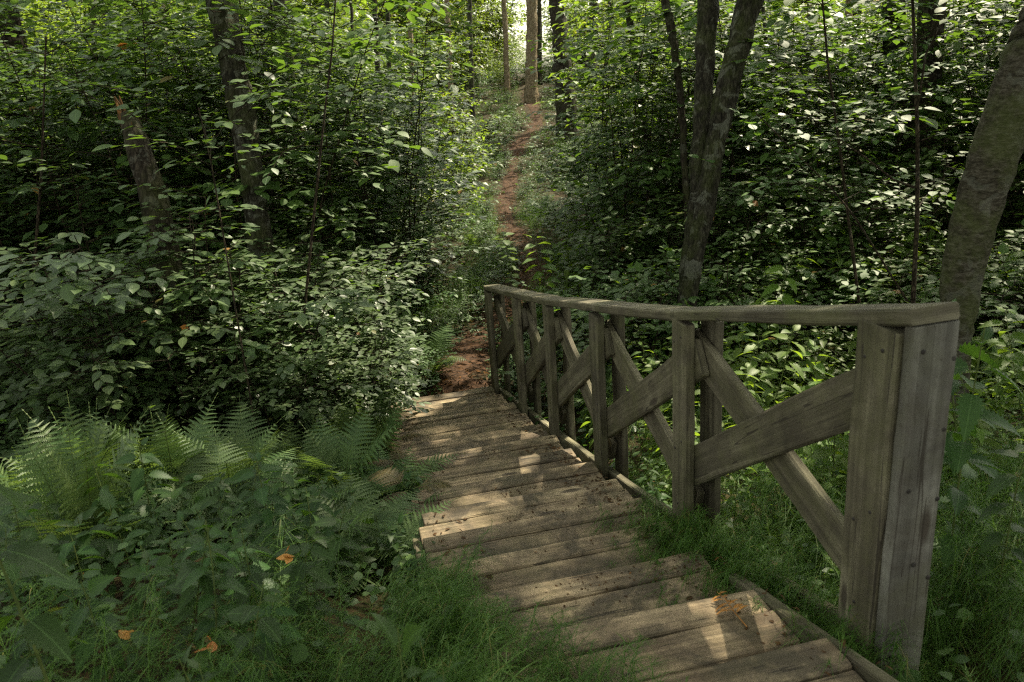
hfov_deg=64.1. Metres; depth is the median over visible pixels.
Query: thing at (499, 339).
bush
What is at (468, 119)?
bush
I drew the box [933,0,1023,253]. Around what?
tall hazel
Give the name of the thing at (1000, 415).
meadow plant
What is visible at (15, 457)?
fern
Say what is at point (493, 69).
understory bush
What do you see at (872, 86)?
tall hazel
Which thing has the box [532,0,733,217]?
understory bush
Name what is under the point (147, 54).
tall hazel
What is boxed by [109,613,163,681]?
nettle
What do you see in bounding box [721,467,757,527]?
meadow plant
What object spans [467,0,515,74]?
understory bush
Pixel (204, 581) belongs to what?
nettle
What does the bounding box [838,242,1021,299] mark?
front hazel
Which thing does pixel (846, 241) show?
hazel bush
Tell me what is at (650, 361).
meadow plant
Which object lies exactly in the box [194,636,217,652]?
dry leaf
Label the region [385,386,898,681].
staircase
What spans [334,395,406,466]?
fern
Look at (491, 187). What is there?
bush
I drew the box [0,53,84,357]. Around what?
tall shrub
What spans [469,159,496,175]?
bush
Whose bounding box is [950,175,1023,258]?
hazel bush
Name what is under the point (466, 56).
understory bush
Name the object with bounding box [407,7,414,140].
tree
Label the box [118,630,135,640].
dry leaf
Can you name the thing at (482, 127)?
bush
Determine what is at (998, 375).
meadow plant
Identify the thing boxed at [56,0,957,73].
sky
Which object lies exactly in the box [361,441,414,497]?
fern
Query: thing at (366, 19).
understory bush
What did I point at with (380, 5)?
understory bush
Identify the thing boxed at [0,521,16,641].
nettle
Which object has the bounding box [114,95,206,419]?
broken trunk
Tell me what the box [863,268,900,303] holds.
meadow plant
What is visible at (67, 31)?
tall shrub
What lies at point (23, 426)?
shrub
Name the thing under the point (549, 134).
bush
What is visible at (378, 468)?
fern
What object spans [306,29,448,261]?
tall shrub
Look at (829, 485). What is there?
meadow plant
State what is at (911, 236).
meadow plant
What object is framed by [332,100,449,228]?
understory bush
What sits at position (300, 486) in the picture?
nettle
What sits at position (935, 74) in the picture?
tree
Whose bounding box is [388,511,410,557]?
nettle
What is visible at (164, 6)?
tree
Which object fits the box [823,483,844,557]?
meadow plant
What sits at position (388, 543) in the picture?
nettle
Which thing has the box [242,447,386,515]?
fern
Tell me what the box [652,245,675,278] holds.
meadow plant
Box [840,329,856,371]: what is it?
meadow plant
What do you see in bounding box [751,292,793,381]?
meadow plant
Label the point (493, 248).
bush
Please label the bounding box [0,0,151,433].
sapling
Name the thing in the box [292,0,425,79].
understory bush
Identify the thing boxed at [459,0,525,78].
understory bush
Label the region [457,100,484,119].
bush
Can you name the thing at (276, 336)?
shrub
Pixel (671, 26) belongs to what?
tree
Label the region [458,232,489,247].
fern
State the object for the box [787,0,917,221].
tall hazel
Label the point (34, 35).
tall shrub
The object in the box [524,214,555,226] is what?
bush
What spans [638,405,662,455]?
meadow plant
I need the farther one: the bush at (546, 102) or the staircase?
the bush at (546, 102)
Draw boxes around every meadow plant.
[523,235,562,315]
[534,269,557,334]
[547,250,574,289]
[555,208,580,271]
[555,249,584,296]
[562,209,584,257]
[572,270,591,318]
[580,399,592,435]
[580,417,593,454]
[593,197,619,234]
[606,380,627,401]
[622,266,645,338]
[626,227,648,261]
[630,342,655,378]
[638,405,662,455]
[638,406,669,469]
[642,361,672,422]
[647,342,668,375]
[647,437,665,479]
[650,210,676,260]
[650,423,671,504]
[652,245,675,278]
[660,403,672,421]
[695,389,699,437]
[695,427,699,444]
[696,339,735,430]
[706,232,733,274]
[720,476,734,522]
[721,422,730,496]
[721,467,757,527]
[722,350,734,430]
[722,357,773,424]
[724,328,761,426]
[724,362,760,472]
[725,246,753,291]
[725,416,745,494]
[733,331,777,406]
[740,352,761,395]
[744,462,777,499]
[748,253,808,347]
[750,221,776,288]
[750,325,805,472]
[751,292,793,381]
[753,462,785,512]
[758,501,789,557]
[760,385,777,406]
[763,376,800,463]
[765,389,788,406]
[768,391,798,454]
[776,357,800,396]
[778,286,801,348]
[781,247,820,333]
[781,364,812,452]
[784,446,816,504]
[791,339,838,456]
[794,331,830,380]
[794,441,833,483]
[797,473,843,547]
[808,329,845,377]
[808,430,849,500]
[820,434,847,508]
[823,250,860,330]
[823,433,848,500]
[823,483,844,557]
[824,555,840,605]
[835,255,875,330]
[835,435,848,506]
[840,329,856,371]
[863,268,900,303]
[891,214,941,279]
[918,223,947,260]
[922,220,943,256]
[928,242,945,274]
[942,383,964,487]
[942,419,994,512]
[946,403,953,434]
[947,415,981,476]
[949,367,989,446]
[950,395,1007,502]
[969,335,1007,399]
[971,323,1006,397]
[974,376,1004,410]
[977,305,1023,445]
[977,428,1009,479]
[982,275,1001,344]
[982,359,1017,399]
[982,375,1016,439]
[983,389,996,412]
[984,346,1012,399]
[984,399,1006,454]
[985,342,1019,427]
[986,320,1023,418]
[989,358,1015,409]
[990,250,1023,328]
[1003,420,1023,470]
[1004,213,1023,251]
[1013,428,1023,491]
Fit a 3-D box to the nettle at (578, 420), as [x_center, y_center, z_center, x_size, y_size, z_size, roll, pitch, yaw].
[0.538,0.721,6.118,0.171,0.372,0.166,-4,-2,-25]
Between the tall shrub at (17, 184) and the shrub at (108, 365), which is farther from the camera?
the tall shrub at (17, 184)
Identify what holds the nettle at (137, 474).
on the ground at (536, 240)
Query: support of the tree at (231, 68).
on the ground at (536, 240)
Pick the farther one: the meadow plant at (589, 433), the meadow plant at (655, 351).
the meadow plant at (655, 351)
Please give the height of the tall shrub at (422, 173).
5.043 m
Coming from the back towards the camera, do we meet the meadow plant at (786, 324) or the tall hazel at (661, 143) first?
the tall hazel at (661, 143)
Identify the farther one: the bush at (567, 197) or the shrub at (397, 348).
the bush at (567, 197)
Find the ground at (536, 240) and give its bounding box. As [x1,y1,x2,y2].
[0,24,1023,681]
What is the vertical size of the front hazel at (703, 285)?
1.331 m
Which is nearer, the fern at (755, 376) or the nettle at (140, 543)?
the nettle at (140, 543)
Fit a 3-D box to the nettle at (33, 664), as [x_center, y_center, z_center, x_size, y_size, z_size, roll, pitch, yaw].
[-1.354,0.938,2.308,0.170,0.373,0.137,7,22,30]
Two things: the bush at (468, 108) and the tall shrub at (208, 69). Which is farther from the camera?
the bush at (468, 108)
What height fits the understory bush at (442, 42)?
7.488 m
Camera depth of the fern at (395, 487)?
4.86 m
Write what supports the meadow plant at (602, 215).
on the ground at (536, 240)
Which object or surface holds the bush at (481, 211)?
on the ground at (536, 240)
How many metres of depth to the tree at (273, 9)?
12.89 m
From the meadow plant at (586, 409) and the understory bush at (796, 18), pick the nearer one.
the meadow plant at (586, 409)
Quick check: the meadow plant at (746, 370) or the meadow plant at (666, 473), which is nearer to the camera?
the meadow plant at (666, 473)
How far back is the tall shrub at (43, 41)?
10.44 m
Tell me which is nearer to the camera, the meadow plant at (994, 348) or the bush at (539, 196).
the meadow plant at (994, 348)
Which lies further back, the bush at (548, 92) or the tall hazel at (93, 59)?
the bush at (548, 92)
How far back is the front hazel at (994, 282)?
7.04 m
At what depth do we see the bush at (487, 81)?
38.90 m
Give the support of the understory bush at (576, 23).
on the ground at (536, 240)
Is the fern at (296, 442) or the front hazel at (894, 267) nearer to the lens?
the fern at (296, 442)
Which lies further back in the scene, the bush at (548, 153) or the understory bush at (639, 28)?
the understory bush at (639, 28)
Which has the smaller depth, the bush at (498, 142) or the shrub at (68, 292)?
the shrub at (68, 292)
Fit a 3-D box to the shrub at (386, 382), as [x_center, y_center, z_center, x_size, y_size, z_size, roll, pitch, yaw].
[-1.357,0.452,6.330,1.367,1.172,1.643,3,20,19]
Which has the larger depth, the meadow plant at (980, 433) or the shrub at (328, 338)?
the shrub at (328, 338)
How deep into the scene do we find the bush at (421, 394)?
7.68 m
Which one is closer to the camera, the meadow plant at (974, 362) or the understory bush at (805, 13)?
the meadow plant at (974, 362)
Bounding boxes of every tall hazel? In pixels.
[0,0,453,313]
[0,38,61,302]
[0,61,135,338]
[1,23,169,280]
[2,0,237,288]
[24,0,214,277]
[48,66,218,187]
[51,2,237,231]
[82,2,265,249]
[208,1,387,257]
[520,0,694,244]
[540,58,717,236]
[549,0,763,281]
[574,0,744,246]
[578,0,768,266]
[605,0,766,206]
[646,5,842,229]
[652,0,912,264]
[689,50,820,188]
[692,42,881,217]
[718,0,974,224]
[763,26,1006,173]
[768,0,879,175]
[769,0,994,267]
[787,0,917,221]
[804,45,908,173]
[813,0,1023,226]
[829,14,1018,229]
[840,0,995,247]
[843,0,1023,182]
[861,1,1017,215]
[906,1,1022,227]
[909,0,1023,194]
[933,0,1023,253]
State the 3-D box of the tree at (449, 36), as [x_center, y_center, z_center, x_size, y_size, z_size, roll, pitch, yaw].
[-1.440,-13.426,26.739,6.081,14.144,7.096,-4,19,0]
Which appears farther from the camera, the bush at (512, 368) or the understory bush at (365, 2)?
the understory bush at (365, 2)
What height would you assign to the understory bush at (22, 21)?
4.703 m
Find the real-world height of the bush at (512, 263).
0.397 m
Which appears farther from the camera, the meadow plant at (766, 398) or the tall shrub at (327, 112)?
the tall shrub at (327, 112)
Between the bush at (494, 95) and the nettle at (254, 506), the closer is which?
the nettle at (254, 506)
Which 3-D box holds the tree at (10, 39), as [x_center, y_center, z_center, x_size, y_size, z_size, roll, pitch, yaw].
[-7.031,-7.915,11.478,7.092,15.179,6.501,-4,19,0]
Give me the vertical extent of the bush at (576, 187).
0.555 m
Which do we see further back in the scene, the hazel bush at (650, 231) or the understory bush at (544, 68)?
the understory bush at (544, 68)
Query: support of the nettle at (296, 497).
on the ground at (536, 240)
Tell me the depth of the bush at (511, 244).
14.41 m
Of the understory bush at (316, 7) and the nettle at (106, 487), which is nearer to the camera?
the nettle at (106, 487)
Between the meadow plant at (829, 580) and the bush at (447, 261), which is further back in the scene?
the bush at (447, 261)
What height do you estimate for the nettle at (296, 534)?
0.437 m
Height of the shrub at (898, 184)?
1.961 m
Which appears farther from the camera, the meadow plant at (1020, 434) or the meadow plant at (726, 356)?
the meadow plant at (726, 356)
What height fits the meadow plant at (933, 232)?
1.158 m
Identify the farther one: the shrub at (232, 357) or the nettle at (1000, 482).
the shrub at (232, 357)
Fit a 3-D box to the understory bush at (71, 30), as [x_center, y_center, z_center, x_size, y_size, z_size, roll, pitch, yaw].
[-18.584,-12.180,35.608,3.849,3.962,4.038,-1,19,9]
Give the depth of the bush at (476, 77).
39.47 m
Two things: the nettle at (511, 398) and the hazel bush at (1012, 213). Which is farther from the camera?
the hazel bush at (1012, 213)
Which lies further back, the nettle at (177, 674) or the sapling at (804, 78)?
the sapling at (804, 78)
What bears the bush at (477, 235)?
on the ground at (536, 240)
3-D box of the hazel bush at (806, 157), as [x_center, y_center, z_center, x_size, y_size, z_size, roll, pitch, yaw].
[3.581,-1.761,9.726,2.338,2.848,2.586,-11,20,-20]
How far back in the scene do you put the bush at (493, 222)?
15.96 m
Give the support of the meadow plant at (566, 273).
on the ground at (536, 240)
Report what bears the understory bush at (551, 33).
on the ground at (536, 240)
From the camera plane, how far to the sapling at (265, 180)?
6.12 m
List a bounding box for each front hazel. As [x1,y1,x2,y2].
[496,261,730,417]
[509,277,632,343]
[553,255,674,333]
[554,259,763,373]
[557,298,775,419]
[599,238,824,390]
[613,251,758,357]
[631,263,830,404]
[635,248,855,378]
[655,248,776,304]
[672,266,853,378]
[722,241,905,347]
[724,323,856,407]
[759,221,976,368]
[806,230,989,353]
[818,242,1023,409]
[827,240,1023,362]
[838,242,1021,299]
[889,229,1023,382]
[909,219,1023,299]
[928,231,1022,313]
[987,230,1023,330]
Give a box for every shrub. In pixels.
[0,0,169,244]
[0,0,248,338]
[0,1,115,280]
[0,7,201,400]
[0,11,108,303]
[0,44,240,371]
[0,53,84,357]
[0,63,182,332]
[0,67,126,300]
[0,76,68,361]
[0,115,38,347]
[0,182,304,466]
[0,199,285,435]
[0,213,323,463]
[0,243,278,451]
[0,338,25,453]
[0,365,51,469]
[0,378,150,471]
[0,412,60,484]
[2,0,134,203]
[2,418,129,448]
[7,301,257,457]
[9,0,268,309]
[12,252,299,469]
[19,249,356,444]
[22,24,154,244]
[35,74,233,303]
[58,2,219,228]
[62,304,267,416]
[68,4,315,267]
[77,0,370,301]
[77,271,362,434]
[94,1,314,255]
[134,0,380,290]
[153,74,280,235]
[158,200,401,367]
[159,265,386,452]
[172,329,342,444]
[177,337,366,465]
[181,30,326,243]
[200,268,356,317]
[202,0,414,311]
[208,0,496,328]
[216,309,394,442]
[230,230,437,395]
[230,308,439,446]
[242,302,434,446]
[244,30,421,298]
[248,53,403,256]
[259,6,435,287]
[270,63,358,244]
[284,14,484,278]
[284,291,430,427]
[286,237,438,379]
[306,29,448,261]
[319,36,473,292]
[613,6,806,266]
[623,6,849,261]
[643,165,762,274]
[738,5,871,224]
[823,141,956,263]
[880,0,1023,218]
[945,0,1022,190]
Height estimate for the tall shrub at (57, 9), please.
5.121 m
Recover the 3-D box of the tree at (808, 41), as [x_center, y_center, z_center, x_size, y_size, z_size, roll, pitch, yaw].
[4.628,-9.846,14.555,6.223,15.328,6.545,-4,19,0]
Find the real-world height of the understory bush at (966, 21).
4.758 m
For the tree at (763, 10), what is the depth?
12.98 m
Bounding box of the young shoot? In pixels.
[492,224,518,296]
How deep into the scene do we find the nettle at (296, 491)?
4.46 m
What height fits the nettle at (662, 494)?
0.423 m
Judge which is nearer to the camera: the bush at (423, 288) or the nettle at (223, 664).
the nettle at (223, 664)
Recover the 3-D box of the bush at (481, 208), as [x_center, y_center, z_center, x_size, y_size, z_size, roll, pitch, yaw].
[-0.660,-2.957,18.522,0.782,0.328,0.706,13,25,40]
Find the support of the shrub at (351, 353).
on the ground at (536, 240)
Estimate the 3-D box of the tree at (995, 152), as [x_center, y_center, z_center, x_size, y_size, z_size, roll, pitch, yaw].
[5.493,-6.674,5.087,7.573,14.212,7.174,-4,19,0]
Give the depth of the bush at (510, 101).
32.64 m
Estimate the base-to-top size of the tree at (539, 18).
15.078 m
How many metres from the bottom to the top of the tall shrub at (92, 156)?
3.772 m
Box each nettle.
[0,419,88,681]
[0,493,54,612]
[0,505,23,595]
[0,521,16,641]
[0,523,41,662]
[0,525,19,605]
[0,625,63,681]
[3,592,62,667]
[19,515,81,606]
[28,491,67,565]
[38,551,127,644]
[40,574,129,681]
[42,578,103,673]
[52,507,113,592]
[54,523,108,636]
[77,449,136,561]
[84,488,140,597]
[93,528,153,607]
[104,496,136,563]
[105,457,129,507]
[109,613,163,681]
[114,437,176,555]
[117,550,175,651]
[122,540,186,622]
[135,492,180,566]
[137,473,168,524]
[148,537,205,643]
[155,481,197,530]
[156,500,177,549]
[160,510,236,607]
[166,523,232,658]
[168,473,198,519]
[168,643,214,681]
[179,501,233,571]
[180,491,206,533]
[181,520,247,680]
[185,657,206,681]
[186,483,246,588]
[186,659,227,680]
[194,532,244,646]
[204,472,237,529]
[205,466,240,538]
[208,527,281,615]
[219,653,258,681]
[220,581,282,681]
[221,532,265,630]
[225,522,285,668]
[228,452,281,561]
[235,452,297,580]
[236,462,273,546]
[241,452,272,515]
[244,588,312,681]
[257,487,289,547]
[258,508,305,593]
[270,456,299,525]
[272,525,338,668]
[281,473,300,500]
[283,483,303,515]
[284,506,308,557]
[285,469,312,508]
[286,487,328,622]
[289,479,317,503]
[295,476,339,561]
[303,476,331,526]
[304,458,326,485]
[309,501,364,634]
[311,531,339,579]
[320,509,366,568]
[323,464,347,498]
[327,519,375,590]
[338,481,367,523]
[347,457,370,481]
[359,509,392,578]
[370,612,426,681]
[379,521,416,574]
[381,533,407,567]
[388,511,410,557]
[391,550,407,590]
[393,463,415,490]
[398,462,422,509]
[403,549,425,587]
[412,557,438,594]
[421,660,463,681]
[508,392,517,400]
[535,412,547,424]
[541,382,559,423]
[576,412,590,445]
[577,422,592,448]
[638,459,658,494]
[646,475,671,501]
[647,480,671,507]
[928,327,1023,609]
[936,298,1001,591]
[971,443,1023,633]
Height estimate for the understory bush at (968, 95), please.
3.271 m
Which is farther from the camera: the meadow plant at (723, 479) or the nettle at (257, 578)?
the meadow plant at (723, 479)
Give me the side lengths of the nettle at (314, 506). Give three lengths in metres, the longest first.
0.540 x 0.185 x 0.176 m
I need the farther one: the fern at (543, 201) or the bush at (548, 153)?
the bush at (548, 153)
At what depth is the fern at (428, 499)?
4.43 m
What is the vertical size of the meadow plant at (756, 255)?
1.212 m
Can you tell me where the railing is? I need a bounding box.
[483,284,959,681]
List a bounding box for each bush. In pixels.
[3,9,70,207]
[20,0,105,52]
[20,10,43,40]
[21,0,90,136]
[22,0,114,49]
[22,1,80,73]
[22,2,80,43]
[26,0,135,50]
[28,0,117,40]
[38,7,104,112]
[40,2,89,24]
[41,12,106,63]
[52,1,185,66]
[88,0,207,52]
[131,0,215,93]
[150,2,215,91]
[155,0,245,48]
[170,0,269,94]
[188,3,264,56]
[239,0,321,74]
[250,0,458,195]
[253,5,370,132]
[255,29,364,186]
[256,15,359,113]
[269,0,356,79]
[272,0,393,122]
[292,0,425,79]
[293,0,356,60]
[301,0,400,73]
[308,75,458,208]
[310,1,418,69]
[314,0,462,125]
[321,0,423,62]
[329,0,406,95]
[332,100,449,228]
[334,18,420,109]
[340,39,453,151]
[346,102,494,247]
[360,0,453,78]
[367,0,510,76]
[368,266,463,331]
[372,90,509,218]
[373,333,446,396]
[376,321,425,340]
[377,0,466,70]
[380,35,484,166]
[383,17,467,97]
[384,72,500,190]
[391,274,445,308]
[391,370,441,398]
[392,307,465,353]
[392,345,452,393]
[399,0,489,82]
[400,239,449,258]
[401,217,460,241]
[405,0,525,68]
[406,0,509,91]
[409,307,463,341]
[410,252,456,289]
[424,0,488,76]
[425,271,465,308]
[427,289,484,335]
[433,238,470,260]
[434,211,484,240]
[435,10,500,77]
[435,290,493,314]
[447,151,487,174]
[449,0,526,78]
[454,192,488,209]
[454,264,513,295]
[455,223,498,248]
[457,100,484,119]
[457,116,480,126]
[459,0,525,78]
[459,82,487,107]
[459,118,496,132]
[460,77,489,91]
[462,150,492,171]
[462,202,495,215]
[463,70,486,82]
[465,76,488,88]
[465,204,496,218]
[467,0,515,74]
[467,138,504,162]
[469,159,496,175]
[470,196,499,214]
[470,240,500,258]
[471,112,513,141]
[471,212,507,238]
[472,322,527,349]
[474,0,525,72]
[475,87,490,98]
[476,234,518,264]
[477,213,500,222]
[478,99,502,110]
[479,181,501,194]
[480,45,510,75]
[481,77,499,86]
[482,134,510,154]
[482,246,524,271]
[483,233,524,254]
[484,5,526,78]
[485,59,499,81]
[485,71,501,82]
[485,349,557,387]
[486,168,507,175]
[487,53,513,80]
[487,84,503,94]
[487,90,509,101]
[487,131,515,143]
[487,170,505,179]
[488,113,521,131]
[489,54,511,85]
[491,152,513,167]
[492,150,512,159]
[495,93,519,105]
[496,64,521,79]
[496,104,516,114]
[498,107,517,118]
[499,80,517,89]
[500,66,524,83]
[500,126,516,133]
[509,37,544,71]
[509,57,520,77]
[509,117,531,128]
[509,157,539,171]
[510,204,534,219]
[511,37,542,69]
[514,187,535,197]
[514,331,561,366]
[518,49,525,75]
[518,182,538,193]
[520,174,540,188]
[521,0,604,71]
[522,168,545,180]
[524,150,549,167]
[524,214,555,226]
[527,158,553,171]
[528,189,552,203]
[529,143,566,162]
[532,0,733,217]
[532,171,569,188]
[535,128,555,141]
[537,84,554,99]
[537,152,573,176]
[537,198,581,219]
[538,242,568,265]
[539,196,590,229]
[540,95,554,108]
[540,236,570,255]
[541,0,634,63]
[542,0,616,63]
[542,4,576,69]
[542,5,575,66]
[542,56,547,77]
[542,65,553,80]
[542,168,721,294]
[543,61,552,78]
[544,114,581,131]
[549,228,574,235]
[551,192,589,207]
[551,193,684,316]
[553,175,584,192]
[554,0,735,136]
[558,134,609,159]
[559,181,597,198]
[560,187,596,213]
[563,48,673,153]
[578,114,599,134]
[583,65,651,164]
[584,3,640,75]
[587,0,660,59]
[600,2,641,69]
[602,2,681,91]
[606,5,752,202]
[622,2,680,60]
[629,191,787,298]
[630,34,679,138]
[645,59,783,175]
[667,183,827,292]
[670,204,839,327]
[690,0,855,123]
[718,0,879,125]
[718,135,937,295]
[719,0,824,79]
[722,71,941,252]
[725,0,842,97]
[729,0,910,162]
[748,175,934,290]
[760,185,928,328]
[799,0,882,45]
[805,151,967,297]
[813,0,916,145]
[855,47,993,166]
[862,0,966,49]
[863,8,1023,244]
[883,131,1023,292]
[906,0,1020,99]
[946,6,1017,70]
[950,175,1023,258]
[962,28,1023,219]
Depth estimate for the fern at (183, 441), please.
4.71 m
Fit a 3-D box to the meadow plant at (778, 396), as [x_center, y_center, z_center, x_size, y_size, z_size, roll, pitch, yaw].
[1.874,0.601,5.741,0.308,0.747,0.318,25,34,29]
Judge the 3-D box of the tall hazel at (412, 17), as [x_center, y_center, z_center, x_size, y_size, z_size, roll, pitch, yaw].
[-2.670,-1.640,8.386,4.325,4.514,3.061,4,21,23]
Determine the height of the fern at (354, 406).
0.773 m
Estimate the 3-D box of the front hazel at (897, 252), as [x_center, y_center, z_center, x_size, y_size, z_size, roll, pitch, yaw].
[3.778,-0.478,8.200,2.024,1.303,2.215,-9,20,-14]
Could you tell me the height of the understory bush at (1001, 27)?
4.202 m
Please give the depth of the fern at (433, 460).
5.20 m
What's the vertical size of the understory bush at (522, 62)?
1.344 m
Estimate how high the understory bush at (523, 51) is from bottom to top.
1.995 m
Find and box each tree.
[0,0,59,316]
[19,12,65,201]
[90,0,97,62]
[162,4,172,148]
[205,0,277,333]
[257,0,309,277]
[290,0,310,125]
[325,1,331,126]
[349,0,357,245]
[372,0,384,228]
[385,7,392,213]
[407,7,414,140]
[444,0,454,134]
[467,0,475,122]
[501,0,510,93]
[524,0,538,103]
[537,0,545,84]
[549,0,580,148]
[580,0,587,63]
[581,0,599,113]
[602,0,611,159]
[622,0,658,240]
[661,0,689,220]
[666,0,764,354]
[677,0,719,300]
[682,1,695,111]
[761,4,784,240]
[806,0,818,153]
[838,0,852,113]
[848,4,861,84]
[879,0,905,160]
[882,90,891,207]
[898,0,945,247]
[939,6,1023,493]
[962,5,987,94]
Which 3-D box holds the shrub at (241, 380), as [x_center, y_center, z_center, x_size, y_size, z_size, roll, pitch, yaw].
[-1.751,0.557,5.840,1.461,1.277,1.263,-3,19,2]
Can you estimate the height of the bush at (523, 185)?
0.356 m
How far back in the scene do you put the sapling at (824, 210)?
6.78 m
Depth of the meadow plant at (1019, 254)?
7.09 m
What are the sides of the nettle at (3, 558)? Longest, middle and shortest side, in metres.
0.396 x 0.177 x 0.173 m
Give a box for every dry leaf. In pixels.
[117,43,137,49]
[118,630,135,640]
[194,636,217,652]
[276,546,293,563]
[712,591,747,626]
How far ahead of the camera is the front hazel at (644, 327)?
7.21 m
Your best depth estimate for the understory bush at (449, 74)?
23.82 m
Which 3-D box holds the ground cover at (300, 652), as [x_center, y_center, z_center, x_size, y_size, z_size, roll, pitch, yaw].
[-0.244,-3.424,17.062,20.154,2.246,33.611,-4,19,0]
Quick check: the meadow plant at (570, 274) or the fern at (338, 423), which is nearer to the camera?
the fern at (338, 423)
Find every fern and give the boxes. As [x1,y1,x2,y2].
[0,390,127,500]
[0,401,159,508]
[0,421,53,509]
[0,475,184,538]
[0,492,193,595]
[1,439,48,480]
[7,405,150,566]
[30,401,154,499]
[48,439,229,538]
[86,393,222,511]
[134,416,245,485]
[142,428,298,540]
[157,415,285,517]
[180,393,302,458]
[204,428,291,514]
[207,430,314,495]
[222,473,362,540]
[230,492,389,580]
[237,406,320,478]
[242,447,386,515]
[281,465,423,570]
[285,422,448,503]
[295,400,410,491]
[305,384,413,464]
[305,492,459,591]
[314,380,382,428]
[316,448,468,519]
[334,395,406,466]
[335,379,414,450]
[348,450,420,528]
[358,453,437,504]
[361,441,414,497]
[367,449,431,473]
[367,467,451,510]
[371,430,428,451]
[376,487,452,519]
[387,412,415,431]
[394,319,469,374]
[446,258,503,288]
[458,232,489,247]
[526,193,565,213]
[551,242,578,265]
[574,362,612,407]
[696,343,773,392]
[841,268,881,302]
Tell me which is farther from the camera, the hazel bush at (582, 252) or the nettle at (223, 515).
the hazel bush at (582, 252)
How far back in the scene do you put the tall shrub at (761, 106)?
11.11 m
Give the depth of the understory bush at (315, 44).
23.06 m
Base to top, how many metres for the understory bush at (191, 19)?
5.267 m
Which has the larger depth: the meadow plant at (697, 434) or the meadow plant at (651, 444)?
the meadow plant at (651, 444)
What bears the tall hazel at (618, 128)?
on the ground at (536, 240)
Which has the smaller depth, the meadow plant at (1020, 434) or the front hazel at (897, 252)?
the meadow plant at (1020, 434)
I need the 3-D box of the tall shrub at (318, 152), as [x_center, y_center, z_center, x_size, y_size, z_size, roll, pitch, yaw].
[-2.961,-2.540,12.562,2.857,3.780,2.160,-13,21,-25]
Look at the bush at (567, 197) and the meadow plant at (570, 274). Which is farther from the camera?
the bush at (567, 197)
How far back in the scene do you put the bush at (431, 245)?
14.30 m
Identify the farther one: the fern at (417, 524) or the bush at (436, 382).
the bush at (436, 382)
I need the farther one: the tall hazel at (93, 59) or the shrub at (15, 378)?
the tall hazel at (93, 59)
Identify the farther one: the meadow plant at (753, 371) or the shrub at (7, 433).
the shrub at (7, 433)
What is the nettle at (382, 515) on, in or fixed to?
on the ground at (536, 240)
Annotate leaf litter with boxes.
[395,87,892,675]
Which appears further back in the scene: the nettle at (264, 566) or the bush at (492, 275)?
the bush at (492, 275)
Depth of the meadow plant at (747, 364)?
5.10 m
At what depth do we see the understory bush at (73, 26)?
23.58 m
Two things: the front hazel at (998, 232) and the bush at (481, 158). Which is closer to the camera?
the front hazel at (998, 232)
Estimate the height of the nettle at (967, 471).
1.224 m
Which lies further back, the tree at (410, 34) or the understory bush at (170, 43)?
the understory bush at (170, 43)
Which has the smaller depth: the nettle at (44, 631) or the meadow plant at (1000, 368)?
the nettle at (44, 631)
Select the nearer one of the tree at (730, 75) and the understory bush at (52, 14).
the tree at (730, 75)
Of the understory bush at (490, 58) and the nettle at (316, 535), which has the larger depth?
the understory bush at (490, 58)
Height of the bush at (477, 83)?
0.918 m
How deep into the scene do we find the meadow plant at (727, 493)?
4.09 m
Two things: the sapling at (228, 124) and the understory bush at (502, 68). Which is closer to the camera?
the sapling at (228, 124)
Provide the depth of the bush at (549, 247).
14.22 m
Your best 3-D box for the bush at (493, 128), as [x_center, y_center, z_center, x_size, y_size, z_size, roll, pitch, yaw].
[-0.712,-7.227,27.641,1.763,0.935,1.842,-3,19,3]
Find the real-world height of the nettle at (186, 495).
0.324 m
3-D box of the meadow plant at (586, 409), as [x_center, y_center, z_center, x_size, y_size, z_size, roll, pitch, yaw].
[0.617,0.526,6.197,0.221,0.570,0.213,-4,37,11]
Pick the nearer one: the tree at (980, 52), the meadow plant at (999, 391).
the meadow plant at (999, 391)
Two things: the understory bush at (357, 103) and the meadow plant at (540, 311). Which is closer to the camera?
the meadow plant at (540, 311)
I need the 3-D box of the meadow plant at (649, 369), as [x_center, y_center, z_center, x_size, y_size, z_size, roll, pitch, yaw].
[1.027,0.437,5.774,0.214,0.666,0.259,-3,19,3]
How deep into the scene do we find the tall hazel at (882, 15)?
12.04 m
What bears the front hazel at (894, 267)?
on the ground at (536, 240)
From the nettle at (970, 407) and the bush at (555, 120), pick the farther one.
the bush at (555, 120)
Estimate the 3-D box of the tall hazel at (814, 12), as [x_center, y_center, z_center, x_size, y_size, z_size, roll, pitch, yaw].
[3.583,-2.998,12.415,2.724,4.017,3.848,4,21,22]
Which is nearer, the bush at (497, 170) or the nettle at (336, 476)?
the nettle at (336, 476)
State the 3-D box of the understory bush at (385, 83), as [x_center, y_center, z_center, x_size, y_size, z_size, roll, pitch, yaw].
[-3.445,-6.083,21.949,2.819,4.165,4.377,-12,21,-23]
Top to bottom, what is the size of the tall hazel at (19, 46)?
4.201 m
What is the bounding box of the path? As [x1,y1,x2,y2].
[401,90,550,396]
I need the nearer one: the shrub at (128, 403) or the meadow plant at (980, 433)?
the meadow plant at (980, 433)
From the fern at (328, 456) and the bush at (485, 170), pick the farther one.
the bush at (485, 170)
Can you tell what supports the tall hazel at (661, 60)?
on the ground at (536, 240)
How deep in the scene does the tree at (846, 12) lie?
15.96 m
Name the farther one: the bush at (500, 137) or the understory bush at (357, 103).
the bush at (500, 137)
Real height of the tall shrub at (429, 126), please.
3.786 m
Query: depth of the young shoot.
10.81 m
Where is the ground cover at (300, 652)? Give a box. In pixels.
[0,98,1023,681]
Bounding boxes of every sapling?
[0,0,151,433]
[5,0,332,432]
[175,0,410,367]
[689,51,960,302]
[724,0,986,302]
[839,0,1018,302]

